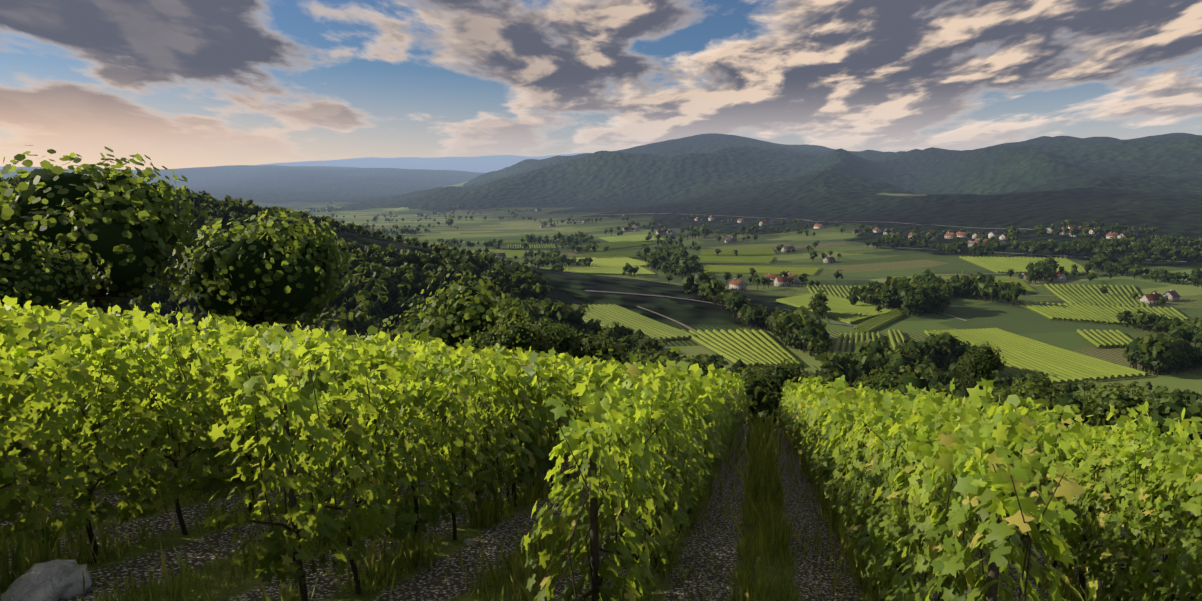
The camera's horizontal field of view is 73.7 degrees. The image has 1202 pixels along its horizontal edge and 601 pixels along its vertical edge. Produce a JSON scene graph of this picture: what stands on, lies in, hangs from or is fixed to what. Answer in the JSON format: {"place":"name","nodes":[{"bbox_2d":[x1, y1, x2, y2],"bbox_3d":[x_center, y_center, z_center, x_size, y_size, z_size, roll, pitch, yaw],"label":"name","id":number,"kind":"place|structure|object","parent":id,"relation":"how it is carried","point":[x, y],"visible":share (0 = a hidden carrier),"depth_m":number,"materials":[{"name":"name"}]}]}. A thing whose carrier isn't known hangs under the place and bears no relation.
{"place":"outdoors","nodes":[
{"label":"outdoors","id":0,"kind":"place"},
{"bbox_2d":[0,133,1201,600],"bbox_3d":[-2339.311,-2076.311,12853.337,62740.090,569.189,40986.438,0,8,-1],"label":"ground","id":1,"kind":"structure","parent":0,"point":[1076,181],"depth_m":1090.56,"materials":[{"name":"green plant"}]},
{"bbox_2d":[1,559,91,600],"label":"rock","id":2,"kind":"object","parent":1,"relation":"on","point":[60,578],"visible":0.96,"depth_m":6.52,"materials":[{"name":"stone"}]},
{"bbox_2d":[463,538,473,544],"bbox_3d":[-1.601,2.915,9.696,0.149,0.072,0.116,7,11,41],"label":"rock","id":3,"kind":"object","parent":1,"relation":"on","point":[468,541],"visible":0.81,"depth_m":9.66,"materials":[{"name":"stone"}]},
{"bbox_2d":[65,363,1113,600],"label":"trellis posts","id":4,"kind":"object","parent":1,"relation":"on","point":[992,590],"visible":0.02,"depth_m":5.82,"materials":[{"name":"brown wood"}]},
{"bbox_2d":[0,288,1201,600],"bbox_3d":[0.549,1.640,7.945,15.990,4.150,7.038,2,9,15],"label":"vine leaves","id":5,"kind":"object","parent":4,"relation":"attached to","point":[944,452],"visible":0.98,"depth_m":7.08,"materials":[{"name":"green plant"}]},
{"bbox_2d":[0,328,1201,600],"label":"vine wires","id":6,"kind":"object","parent":4,"relation":"attached to","point":[386,446],"depth_m":7.75,"materials":[{"name":"grey metal"}]},
{"bbox_2d":[0,379,1195,600],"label":"gravel path","id":7,"kind":"structure","parent":1,"relation":"on","point":[762,483],"depth_m":9.31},
{"bbox_2d":[0,145,1201,471],"bbox_3d":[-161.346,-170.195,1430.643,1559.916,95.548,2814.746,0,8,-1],"label":"tree","id":8,"kind":"object","parent":1,"relation":"on","point":[498,311],"depth_m":89.97,"materials":[{"name":"green plant"}]},
{"bbox_2d":[0,316,1201,600],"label":"vine trunks","id":9,"kind":"object","parent":1,"relation":"on","point":[296,530],"visible":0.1,"depth_m":7.51,"materials":[{"name":"brown wood"}]},
{"bbox_2d":[416,209,1178,312],"bbox_3d":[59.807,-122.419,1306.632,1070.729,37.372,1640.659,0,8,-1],"label":"house walls","id":10,"kind":"structure","parent":1,"relation":"on","point":[775,282],"depth_m":899.94,"materials":[{"name":"beige paint"}]},
{"bbox_2d":[416,208,1180,305],"bbox_3d":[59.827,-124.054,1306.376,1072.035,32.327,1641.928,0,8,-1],"label":"houses","id":11,"kind":"structure","parent":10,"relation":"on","point":[1155,297],"depth_m":900.72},
{"bbox_2d":[457,211,1178,303],"bbox_3d":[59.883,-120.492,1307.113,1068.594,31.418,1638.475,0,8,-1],"label":"house windows","id":12,"kind":"structure","parent":10,"relation":"in","point":[909,236],"depth_m":917.23,"materials":[{"name":"black glass"}]},
{"bbox_2d":[0,0,1201,169],"label":"sky","id":13,"kind":"structure","parent":0,"point":[177,84],"materials":[{"name":"blue"}]},
{"bbox_2d":[469,213,1186,341],"bbox_3d":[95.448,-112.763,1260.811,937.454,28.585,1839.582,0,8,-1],"label":"roads","id":14,"kind":"structure","parent":0,"point":[819,274],"depth_m":713.27,"materials":[{"name":"grey asphalt"}]},
{"bbox_2d":[465,234,1190,384],"bbox_3d":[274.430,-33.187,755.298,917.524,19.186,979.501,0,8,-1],"label":"fields","id":15,"kind":"structure","parent":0,"point":[1054,364],"depth_m":469.31,"materials":[{"name":"green plant"}]},
{"bbox_2d":[1086,580,1112,598],"bbox_3d":[6.504,3.753,10.445,0.421,0.217,0.352,6,10,36],"label":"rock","id":16,"kind":"object","parent":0,"point":[1099,584],"visible":0.04,"depth_m":10.38,"materials":[{"name":"stone"}]}
]}

